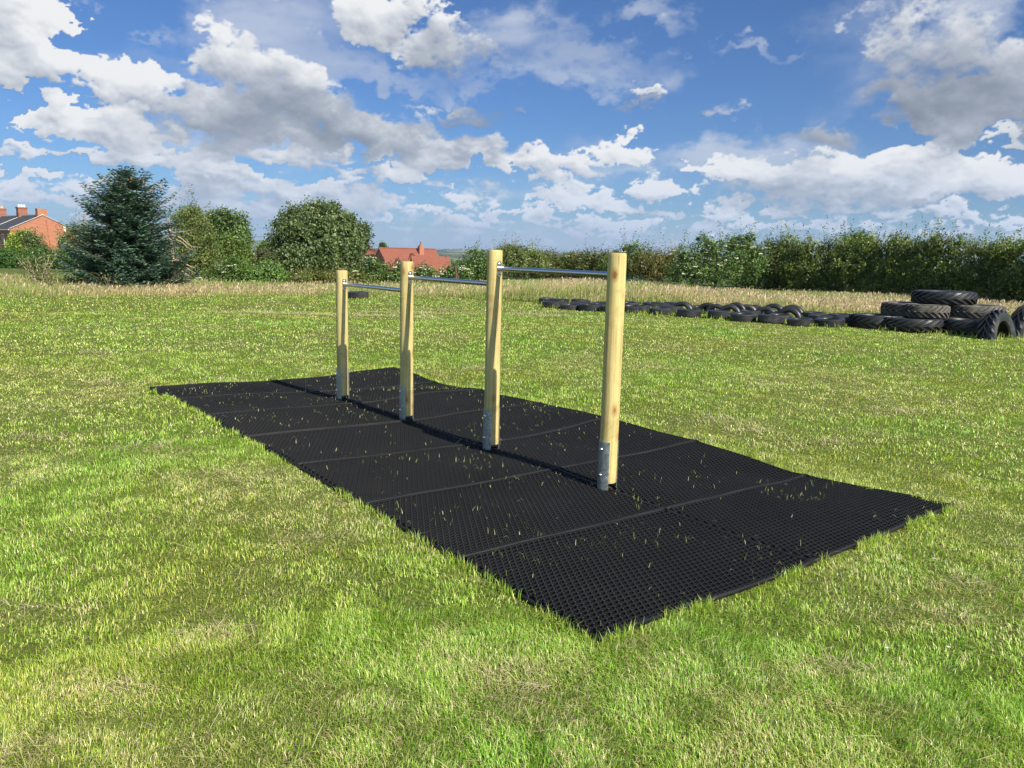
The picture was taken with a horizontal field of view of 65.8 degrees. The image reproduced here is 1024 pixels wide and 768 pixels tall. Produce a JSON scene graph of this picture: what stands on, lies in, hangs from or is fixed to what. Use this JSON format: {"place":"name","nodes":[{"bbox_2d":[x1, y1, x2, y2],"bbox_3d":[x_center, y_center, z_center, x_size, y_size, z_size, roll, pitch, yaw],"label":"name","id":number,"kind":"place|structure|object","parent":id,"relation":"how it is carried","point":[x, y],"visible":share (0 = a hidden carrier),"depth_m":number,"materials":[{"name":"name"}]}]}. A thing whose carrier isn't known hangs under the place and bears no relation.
{"place":"outdoors","nodes":[
{"label":"outdoors","id":0,"kind":"place"},
{"bbox_2d":[0,0,1023,262],"bbox_3d":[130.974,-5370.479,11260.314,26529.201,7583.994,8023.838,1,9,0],"label":"sky","id":1,"kind":"structure","parent":0,"point":[560,126],"depth_m":14416.37,"materials":[{"name":"blue"}]},
{"bbox_2d":[0,234,1023,767],"bbox_3d":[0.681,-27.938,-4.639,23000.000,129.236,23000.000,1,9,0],"label":"ground","id":2,"kind":"structure","parent":0,"point":[270,506],"depth_m":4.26,"materials":[{"name":"plant"}]},
{"bbox_2d":[1,227,30,250],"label":"bush","id":3,"kind":"object","parent":2,"relation":"on","point":[12,243],"visible":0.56,"depth_m":55.03,"materials":[{"name":"green plant"}]},
{"bbox_2d":[15,226,53,255],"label":"bush","id":4,"kind":"object","parent":2,"relation":"on","point":[29,239],"visible":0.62,"depth_m":53.09,"materials":[{"name":"green plant"}]},
{"bbox_2d":[0,204,72,256],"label":"brick house","id":5,"kind":"structure","parent":2,"relation":"on","point":[22,219],"depth_m":106.64,"materials":[{"name":"brick"}]},
{"bbox_2d":[1,234,4,244],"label":"window","id":6,"kind":"structure","parent":5,"relation":"in","point":[2,235],"depth_m":105.58,"materials":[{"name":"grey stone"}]},
{"bbox_2d":[8,248,67,284],"bbox_3d":[-15.147,-3.672,25.290,1.481,1.411,1.746,9,12,38],"label":"sapling","id":7,"kind":"object","parent":2,"relation":"on","point":[35,274],"visible":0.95,"depth_m":25.14,"materials":[{"name":"plant"}]},
{"bbox_2d":[0,244,96,268],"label":"hedge","id":8,"kind":"object","parent":2,"relation":"on","point":[5,255],"visible":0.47,"depth_m":45.05,"materials":[{"name":"green plant"}]},
{"bbox_2d":[33,258,65,284],"bbox_3d":[-14.340,-3.348,24.486,0.872,1.059,0.773,1,9,0],"label":"sapling","id":9,"kind":"object","parent":2,"relation":"on","point":[50,279],"visible":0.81,"depth_m":24.47,"materials":[{"name":"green plant"}]},
{"bbox_2d":[53,202,98,266],"bbox_3d":[-21.490,-7.222,39.350,2.838,3.661,2.409,1,9,0],"label":"bush","id":10,"kind":"object","parent":2,"relation":"on","point":[66,235],"visible":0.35,"depth_m":39.16,"materials":[{"name":"green plant"}]},
{"bbox_2d":[96,270,121,288],"bbox_3d":[-12.727,-3.258,25.036,0.666,0.937,0.666,-7,12,-40],"label":"sapling","id":11,"kind":"object","parent":2,"relation":"on","point":[108,280],"visible":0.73,"depth_m":25.00,"materials":[{"name":"green plant"}]},
{"bbox_2d":[53,165,201,288],"bbox_3d":[-13.010,-5.213,26.954,4.520,4.303,4.407,-6,12,-37],"label":"spruce tree","id":12,"kind":"object","parent":2,"relation":"on","point":[130,253],"visible":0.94,"depth_m":26.41,"materials":[{"name":"green plant"}]},
{"bbox_2d":[164,216,201,285],"bbox_3d":[-11.526,-4.489,27.396,1.653,2.607,0.580,7,11,30],"label":"dead tree","id":13,"kind":"object","parent":2,"relation":"on","point":[183,266],"visible":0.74,"depth_m":27.59,"materials":[{"name":"brown wood"}]},
{"bbox_2d":[165,180,226,277],"bbox_3d":[-13.815,-6.581,34.385,2.606,4.399,2.510,-7,12,-40],"label":"tree","id":14,"kind":"object","parent":2,"relation":"on","point":[203,258],"visible":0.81,"depth_m":34.20,"materials":[{"name":"green plant"}]},
{"bbox_2d":[198,201,257,258],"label":"tree","id":15,"kind":"object","parent":2,"relation":"on","point":[226,220],"visible":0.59,"depth_m":42.90,"materials":[{"name":"green plant"}]},
{"bbox_2d":[196,251,263,282],"bbox_3d":[-11.645,-4.764,32.793,2.811,1.463,1.565,0,10,-11],"label":"bush","id":16,"kind":"object","parent":2,"relation":"on","point":[227,267],"visible":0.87,"depth_m":32.53,"materials":[{"name":"green plant"}]},
{"bbox_2d":[150,380,313,397],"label":"rubber mat","id":17,"kind":"object","parent":2,"relation":"on","point":[259,386],"visible":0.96,"depth_m":8.66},
{"bbox_2d":[208,230,258,272],"bbox_3d":[-13.099,-5.968,36.572,2.767,2.519,1.833,1,9,0],"label":"tree","id":18,"kind":"object","parent":2,"relation":"on","point":[238,248],"visible":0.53,"depth_m":36.37,"materials":[{"name":"green plant"}]},
{"bbox_2d":[240,244,279,267],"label":"bush","id":19,"kind":"object","parent":2,"relation":"on","point":[263,254],"visible":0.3,"depth_m":37.42,"materials":[{"name":"green plant"}]},
{"bbox_2d":[255,234,270,253],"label":"tree","id":20,"kind":"object","parent":2,"relation":"on","point":[262,244],"visible":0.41,"depth_m":59.01,"materials":[{"name":"green plant"}]},
{"bbox_2d":[232,256,295,282],"bbox_3d":[-10.480,-4.707,33.152,3.009,1.290,1.835,1,9,0],"label":"bush","id":21,"kind":"object","parent":2,"relation":"on","point":[273,270],"visible":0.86,"depth_m":32.95,"materials":[{"name":"green plant"}]},
{"bbox_2d":[177,391,357,415],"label":"rubber mat","id":22,"kind":"object","parent":2,"relation":"on","point":[243,401],"visible":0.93,"depth_m":7.83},
{"bbox_2d":[206,402,410,437],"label":"rubber mat","id":23,"kind":"object","parent":2,"relation":"on","point":[304,417],"visible":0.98,"depth_m":7.04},
{"bbox_2d":[263,195,370,275],"bbox_3d":[-9.741,-7.225,39.373,5.410,4.238,4.179,1,9,0],"label":"tree","id":24,"kind":"object","parent":2,"relation":"on","point":[318,233],"visible":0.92,"depth_m":38.55,"materials":[{"name":"green plant"}]},
{"bbox_2d":[284,262,379,284],"bbox_3d":[-7.381,-4.509,32.735,4.105,1.164,2.067,1,9,0],"label":"bush","id":25,"kind":"object","parent":2,"relation":"on","point":[318,276],"visible":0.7,"depth_m":32.48,"materials":[{"name":"green plant"}]},
{"bbox_2d":[284,367,431,390],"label":"rubber mat","id":26,"kind":"object","parent":2,"relation":"on","point":[382,375],"visible":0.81,"depth_m":9.56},
{"bbox_2d":[348,291,368,298],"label":"car tyre","id":27,"kind":"object","parent":2,"relation":"on","point":[358,294],"visible":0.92,"depth_m":24.74,"materials":[{"name":"rubber"}]},
{"bbox_2d":[246,420,474,465],"bbox_3d":[-1.196,0.450,6.286,1.498,0.083,0.998,-6,12,-37],"label":"rubber mat","id":28,"kind":"object","parent":2,"relation":"on","point":[372,439],"visible":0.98,"depth_m":6.26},
{"bbox_2d":[358,220,375,267],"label":"tree","id":29,"kind":"object","parent":2,"relation":"on","point":[367,241],"visible":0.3,"depth_m":51.04,"materials":[{"name":"green plant"}]},
{"bbox_2d":[364,243,376,269],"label":"hipped house","id":30,"kind":"structure","parent":2,"relation":"on","point":[374,251],"depth_m":179.39,"materials":[{"name":"red brick"}]},
{"bbox_2d":[348,251,402,282],"bbox_3d":[-5.908,-5.026,34.758,2.811,1.580,1.728,1,9,0],"label":"elder bush","id":31,"kind":"object","parent":2,"relation":"on","point":[378,269],"visible":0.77,"depth_m":34.49,"materials":[{"name":"green plant"}]},
{"bbox_2d":[235,256,532,277],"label":"distant woodland","id":32,"kind":"object","parent":2,"relation":"on","point":[479,264],"visible":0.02,"depth_m":270.22,"materials":[{"name":"green plant"}]},
{"bbox_2d":[379,240,388,246],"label":"tree","id":33,"kind":"object","parent":2,"relation":"on","point":[381,244],"visible":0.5,"depth_m":226.34,"materials":[{"name":"green plant"}]},
{"bbox_2d":[320,381,477,401],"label":"rubber mat","id":34,"kind":"object","parent":2,"relation":"on","point":[362,394],"visible":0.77,"depth_m":8.70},
{"bbox_2d":[373,241,451,275],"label":"tiled house","id":35,"kind":"structure","parent":2,"relation":"on","point":[422,254],"depth_m":147.50,"materials":[{"name":"red brick"}]},
{"bbox_2d":[399,260,440,282],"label":"elder bush","id":36,"kind":"object","parent":2,"relation":"on","point":[424,271],"visible":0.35,"depth_m":36.44,"materials":[{"name":"green plant"}]},
{"bbox_2d":[296,443,553,504],"bbox_3d":[-0.587,0.594,5.506,1.498,0.080,0.998,-6,12,-37],"label":"rubber mat","id":37,"kind":"object","parent":2,"relation":"on","point":[356,476],"visible":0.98,"depth_m":5.44,"materials":[{"name":"rubber"}]},
{"bbox_2d":[362,389,534,419],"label":"rubber mat","id":38,"kind":"object","parent":2,"relation":"on","point":[432,404],"visible":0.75,"depth_m":7.98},
{"bbox_2d":[429,258,473,283],"bbox_3d":[-2.733,-5.014,35.668,2.035,1.416,1.430,1,9,0],"label":"elder bush","id":39,"kind":"object","parent":2,"relation":"on","point":[462,272],"visible":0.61,"depth_m":35.50,"materials":[{"name":"green plant"}]},
{"bbox_2d":[454,265,458,284],"bbox_3d":[-2.295,-4.465,32.820,0.213,0.888,0.122,-2,10,-22],"label":"fence post","id":40,"kind":"object","parent":2,"relation":"on","point":[456,274],"visible":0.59,"depth_m":32.76,"materials":[{"name":"brown"}]},
{"bbox_2d":[445,238,505,280],"bbox_3d":[-1.686,-5.832,37.548,2.961,2.457,1.888,1,9,0],"label":"bush","id":41,"kind":"object","parent":2,"relation":"on","point":[478,271],"visible":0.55,"depth_m":37.33,"materials":[{"name":"green plant"}]},
{"bbox_2d":[336,250,626,490],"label":"pull up bars","id":42,"kind":"object","parent":2,"relation":"on","point":[615,275],"visible":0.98,"depth_m":5.99,"materials":[{"name":"brown wood"}]},
{"bbox_2d":[412,402,600,441],"bbox_3d":[-0.006,0.331,7.192,1.498,0.085,0.998,-6,12,-37],"label":"rubber mat","id":43,"kind":"object","parent":2,"relation":"on","point":[465,422],"visible":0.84,"depth_m":7.16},
{"bbox_2d":[363,467,663,558],"bbox_3d":[0.022,0.735,4.725,1.498,0.059,0.998,-6,12,-37],"label":"rubber mat","id":44,"kind":"object","parent":2,"relation":"on","point":[543,500],"visible":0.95,"depth_m":4.67,"materials":[{"name":"rubber"}]},
{"bbox_2d":[490,233,554,278],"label":"bush","id":45,"kind":"object","parent":2,"relation":"on","point":[514,256],"visible":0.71,"depth_m":45.93,"materials":[{"name":"green plant"}]},
{"bbox_2d":[77,235,978,291],"bbox_3d":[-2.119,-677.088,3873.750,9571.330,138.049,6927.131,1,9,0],"label":"hedgerows","id":46,"kind":"object","parent":2,"relation":"on","point":[445,251],"visible":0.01,"depth_m":1860.54,"materials":[{"name":"green plant"}]},
{"bbox_2d":[539,297,555,302],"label":"car tyre","id":47,"kind":"object","parent":2,"relation":"on","point":[541,299],"visible":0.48,"depth_m":24.29,"materials":[{"name":"rubber"}]},
{"bbox_2d":[542,301,563,308],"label":"car tyre","id":48,"kind":"object","parent":2,"relation":"on","point":[553,304],"visible":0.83,"depth_m":22.27,"materials":[{"name":"rubber"}]},
{"bbox_2d":[548,299,568,302],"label":"car tyre","id":49,"kind":"object","parent":2,"relation":"on","point":[564,300],"visible":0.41,"depth_m":23.57,"materials":[{"name":"rubber"}]},
{"bbox_2d":[560,303,577,310],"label":"car tyre","id":50,"kind":"object","parent":2,"relation":"on","point":[569,306],"visible":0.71,"depth_m":21.80,"materials":[{"name":"rubber"}]},
{"bbox_2d":[529,233,613,281],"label":"hedge","id":51,"kind":"object","parent":2,"relation":"on","point":[577,260],"visible":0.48,"depth_m":46.36,"materials":[{"name":"green plant"}]},
{"bbox_2d":[571,299,590,302],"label":"car tyre","id":52,"kind":"object","parent":2,"relation":"on","point":[583,300],"visible":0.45,"depth_m":23.82,"materials":[{"name":"rubber"}]},
{"bbox_2d":[475,418,695,466],"bbox_3d":[0.603,0.477,6.413,1.498,0.087,0.998,-6,12,-37],"label":"rubber mat","id":53,"kind":"object","parent":2,"relation":"on","point":[585,447],"visible":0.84,"depth_m":6.43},
{"bbox_2d":[578,303,599,311],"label":"car tyre","id":54,"kind":"object","parent":2,"relation":"on","point":[590,307],"visible":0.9,"depth_m":21.51,"materials":[{"name":"rubber"}]},
{"bbox_2d":[590,302,605,305],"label":"car tyre","id":55,"kind":"object","parent":2,"relation":"on","point":[601,303],"visible":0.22,"depth_m":22.41,"materials":[{"name":"rubber"}]},
{"bbox_2d":[600,305,605,311],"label":"car tyre","id":56,"kind":"object","parent":2,"relation":"on","point":[602,308],"visible":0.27,"depth_m":21.19,"materials":[{"name":"rubber"}]},
{"bbox_2d":[596,225,659,283],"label":"elder bush","id":57,"kind":"object","parent":2,"relation":"on","point":[628,249],"visible":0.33,"depth_m":42.24,"materials":[{"name":"green plant"}]},
{"bbox_2d":[625,301,638,304],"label":"car tyre","id":58,"kind":"object","parent":2,"relation":"on","point":[631,302],"visible":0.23,"depth_m":23.39,"materials":[{"name":"rubber"}]},
{"bbox_2d":[624,304,642,312],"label":"car tyre","id":59,"kind":"object","parent":2,"relation":"on","point":[631,307],"visible":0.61,"depth_m":21.25,"materials":[{"name":"rubber"}]},
{"bbox_2d":[458,508,813,641],"bbox_3d":[0.631,0.886,3.946,1.498,0.064,0.998,-6,12,-37],"label":"rubber mat","id":60,"kind":"object","parent":2,"relation":"on","point":[678,571],"visible":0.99,"depth_m":3.85,"materials":[{"name":"rubber"}]},
{"bbox_2d":[640,305,649,312],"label":"car tyre","id":61,"kind":"object","parent":2,"relation":"on","point":[646,307],"visible":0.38,"depth_m":21.65,"materials":[{"name":"rubber"}]},
{"bbox_2d":[643,302,660,306],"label":"car tyre","id":62,"kind":"object","parent":2,"relation":"on","point":[652,304],"visible":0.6,"depth_m":23.28,"materials":[{"name":"rubber"}]},
{"bbox_2d":[626,230,688,284],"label":"bush","id":63,"kind":"object","parent":2,"relation":"on","point":[655,262],"visible":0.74,"depth_m":41.18,"materials":[{"name":"green plant"}]},
{"bbox_2d":[649,307,671,314],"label":"car tyre","id":64,"kind":"object","parent":2,"relation":"on","point":[664,311],"visible":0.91,"depth_m":20.80,"materials":[{"name":"rubber"}]},
{"bbox_2d":[651,302,670,305],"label":"car tyre","id":65,"kind":"object","parent":2,"relation":"on","point":[661,303],"visible":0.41,"depth_m":23.38,"materials":[{"name":"rubber"}]},
{"bbox_2d":[660,305,682,313],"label":"car tyre","id":66,"kind":"object","parent":2,"relation":"on","point":[672,307],"visible":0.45,"depth_m":21.45,"materials":[{"name":"rubber"}]},
{"bbox_2d":[557,440,802,507],"bbox_3d":[1.211,0.632,5.634,1.498,0.090,0.998,-6,12,-37],"label":"rubber mat","id":67,"kind":"object","parent":2,"relation":"on","point":[675,466],"visible":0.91,"depth_m":5.62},
{"bbox_2d":[673,301,692,308],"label":"car tyre","id":68,"kind":"object","parent":2,"relation":"on","point":[687,305],"visible":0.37,"depth_m":21.62,"materials":[{"name":"rubber"}]},
{"bbox_2d":[677,308,700,317],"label":"car tyre","id":69,"kind":"object","parent":2,"relation":"on","point":[688,313],"visible":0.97,"depth_m":20.18,"materials":[{"name":"rubber"}]},
{"bbox_2d":[693,305,706,312],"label":"car tyre","id":70,"kind":"object","parent":2,"relation":"on","point":[697,308],"visible":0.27,"depth_m":22.03,"materials":[{"name":"rubber"}]},
{"bbox_2d":[698,303,717,309],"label":"car tyre","id":71,"kind":"object","parent":2,"relation":"on","point":[703,305],"visible":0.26,"depth_m":21.91,"materials":[{"name":"rubber"}]},
{"bbox_2d":[705,304,726,313],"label":"car tyre","id":72,"kind":"object","parent":2,"relation":"on","point":[713,306],"visible":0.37,"depth_m":21.37,"materials":[{"name":"rubber"}]},
{"bbox_2d":[662,215,776,288],"bbox_3d":[9.715,-6.201,37.407,5.290,3.801,2.667,1,9,0],"label":"elder bush","id":73,"kind":"object","parent":2,"relation":"on","point":[689,271],"visible":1,"depth_m":37.23,"materials":[{"name":"green plant"}]},
{"bbox_2d":[707,310,732,318],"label":"car tyre","id":74,"kind":"object","parent":2,"relation":"on","point":[715,314],"visible":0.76,"depth_m":19.88,"materials":[{"name":"rubber"}]},
{"bbox_2d":[719,304,740,311],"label":"car tyre","id":75,"kind":"object","parent":2,"relation":"on","point":[734,308],"visible":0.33,"depth_m":20.69,"materials":[{"name":"rubber"}]},
{"bbox_2d":[727,302,745,310],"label":"car tyre","id":76,"kind":"object","parent":2,"relation":"on","point":[741,306],"visible":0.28,"depth_m":22.12,"materials":[{"name":"rubber"}]},
{"bbox_2d":[730,312,756,321],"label":"car tyre","id":77,"kind":"object","parent":2,"relation":"on","point":[743,317],"visible":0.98,"depth_m":19.30,"materials":[{"name":"rubber"}]},
{"bbox_2d":[739,304,755,309],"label":"car tyre","id":78,"kind":"object","parent":2,"relation":"on","point":[749,306],"visible":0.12,"depth_m":22.24,"materials":[{"name":"rubber"}]},
{"bbox_2d":[740,310,760,317],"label":"car tyre","id":79,"kind":"object","parent":2,"relation":"on","point":[757,313],"visible":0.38,"depth_m":20.53,"materials":[{"name":"rubber"}]},
{"bbox_2d":[755,306,775,311],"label":"car tyre","id":80,"kind":"object","parent":2,"relation":"on","point":[764,308],"visible":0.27,"depth_m":20.58,"materials":[{"name":"rubber"}]},
{"bbox_2d":[757,314,784,323],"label":"car tyre","id":81,"kind":"object","parent":2,"relation":"on","point":[770,319],"visible":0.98,"depth_m":18.88,"materials":[{"name":"rubber"}]},
{"bbox_2d":[761,303,782,313],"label":"car tyre","id":82,"kind":"object","parent":2,"relation":"on","point":[778,307],"visible":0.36,"depth_m":21.53,"materials":[{"name":"rubber"}]},
{"bbox_2d":[764,311,788,313],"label":"car tyre","id":83,"kind":"object","parent":2,"relation":"on","point":[767,312],"visible":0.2,"depth_m":20.43,"materials":[{"name":"rubber"}]},
{"bbox_2d":[769,313,791,320],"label":"car tyre","id":84,"kind":"object","parent":2,"relation":"on","point":[786,316],"visible":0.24,"depth_m":19.72,"materials":[{"name":"rubber"}]},
{"bbox_2d":[777,307,801,316],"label":"car tyre","id":85,"kind":"object","parent":2,"relation":"on","point":[795,312],"visible":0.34,"depth_m":20.05,"materials":[{"name":"rubber"}]},
{"bbox_2d":[783,305,803,313],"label":"car tyre","id":86,"kind":"object","parent":2,"relation":"on","point":[800,309],"visible":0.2,"depth_m":20.75,"materials":[{"name":"rubber"}]},
{"bbox_2d":[787,317,813,326],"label":"car tyre","id":87,"kind":"object","parent":2,"relation":"on","point":[800,321],"visible":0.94,"depth_m":18.39,"materials":[{"name":"rubber"}]},
{"bbox_2d":[665,474,953,562],"bbox_3d":[1.841,0.773,4.870,1.550,0.070,0.998,-6,12,-37],"label":"rubber mat","id":88,"kind":"object","parent":2,"relation":"on","point":[834,518],"visible":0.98,"depth_m":4.77,"materials":[{"name":"rubber"}]},
{"bbox_2d":[802,311,826,317],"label":"car tyre","id":89,"kind":"object","parent":2,"relation":"on","point":[805,313],"visible":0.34,"depth_m":20.49,"materials":[{"name":"rubber"}]},
{"bbox_2d":[808,314,829,321],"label":"car tyre","id":90,"kind":"object","parent":2,"relation":"on","point":[813,316],"visible":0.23,"depth_m":19.39,"materials":[{"name":"rubber"}]},
{"bbox_2d":[814,316,844,327],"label":"car tyre","id":91,"kind":"object","parent":2,"relation":"on","point":[826,321],"visible":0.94,"depth_m":18.27,"materials":[{"name":"rubber"}]},
{"bbox_2d":[827,313,848,316],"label":"car tyre","id":92,"kind":"object","parent":2,"relation":"on","point":[839,314],"visible":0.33,"depth_m":19.83,"materials":[{"name":"rubber"}]},
{"bbox_2d":[837,316,848,325],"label":"car tyre","id":93,"kind":"object","parent":2,"relation":"on","point":[846,319],"visible":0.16,"depth_m":18.82,"materials":[{"name":"rubber"}]},
{"bbox_2d":[841,223,884,256],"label":"tree","id":94,"kind":"object","parent":2,"relation":"on","point":[852,235],"visible":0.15,"depth_m":48.91,"materials":[{"name":"green plant"}]},
{"bbox_2d":[726,215,1023,303],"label":"hedge","id":95,"kind":"object","parent":2,"relation":"on","point":[998,268],"visible":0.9,"depth_m":34.37,"materials":[{"name":"green plant"}]},
{"bbox_2d":[848,313,905,329],"bbox_3d":[8.493,-1.464,18.455,1.216,0.310,1.216,1,9,0],"label":"tractor tyre","id":96,"kind":"object","parent":2,"relation":"on","point":[867,320],"visible":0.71,"depth_m":18.09,"materials":[{"name":"rubber"}]},
{"bbox_2d":[881,315,945,332],"bbox_3d":[9.098,-1.366,17.978,1.471,0.300,1.471,0,9,-6],"label":"tractor tyre","id":97,"kind":"object","parent":2,"relation":"on","point":[906,324],"visible":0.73,"depth_m":17.38,"materials":[{"name":"rubber"}]},
{"bbox_2d":[880,301,936,316],"bbox_3d":[9.451,-1.760,18.670,1.388,0.300,1.388,1,9,0],"label":"tractor tyre","id":98,"kind":"object","parent":97,"relation":"on","point":[894,308],"visible":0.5,"depth_m":18.44,"materials":[{"name":"rubber"}]},
{"bbox_2d":[902,303,950,318],"bbox_3d":[9.482,-1.676,18.154,1.002,0.300,1.002,1,9,0],"label":"tractor tyre","id":99,"kind":"object","parent":97,"relation":"on","point":[912,310],"visible":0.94,"depth_m":17.78,"materials":[{"name":"rubber"}]},
{"bbox_2d":[937,317,979,335],"bbox_3d":[10.100,-1.280,17.531,1.298,0.320,1.298,-2,10,-17],"label":"tractor tyre","id":100,"kind":"object","parent":2,"relation":"on","point":[960,325],"visible":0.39,"depth_m":17.13,"materials":[{"name":"rubber"}]},
{"bbox_2d":[948,304,1006,317],"bbox_3d":[10.699,-1.684,18.302,1.246,0.300,1.246,0,10,-8],"label":"tractor tyre","id":101,"kind":"object","parent":100,"relation":"on","point":[972,311],"visible":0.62,"depth_m":17.87,"materials":[{"name":"rubber"}]},
{"bbox_2d":[911,290,977,304],"bbox_3d":[10.180,-2.042,18.673,1.391,0.300,1.391,-1,10,-11],"label":"tractor tyre","id":102,"kind":"object","parent":101,"relation":"on","point":[943,297],"visible":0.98,"depth_m":18.16,"materials":[{"name":"rubber"}]},
{"bbox_2d":[977,310,1015,339],"bbox_3d":[10.151,-0.935,16.580,1.239,1.239,0.340,-6,2,-37],"label":"tractor tyre","id":103,"kind":"object","parent":2,"relation":"on","point":[992,324],"visible":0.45,"depth_m":16.35,"materials":[{"name":"rubber"}]},
{"bbox_2d":[1011,305,1023,336],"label":"tractor tyre","id":104,"kind":"object","parent":2,"relation":"on","point":[1017,316],"visible":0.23,"depth_m":17.06,"materials":[{"name":"rubber"}]},
{"bbox_2d":[0,272,1023,338],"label":"tall grass","id":105,"kind":"structure","parent":0,"point":[527,290],"depth_m":25.77,"materials":[{"name":"plant"}]},
{"bbox_2d":[178,371,922,621],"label":"grass clippings","id":106,"kind":"object","parent":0,"point":[490,456],"depth_m":5.83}
]}

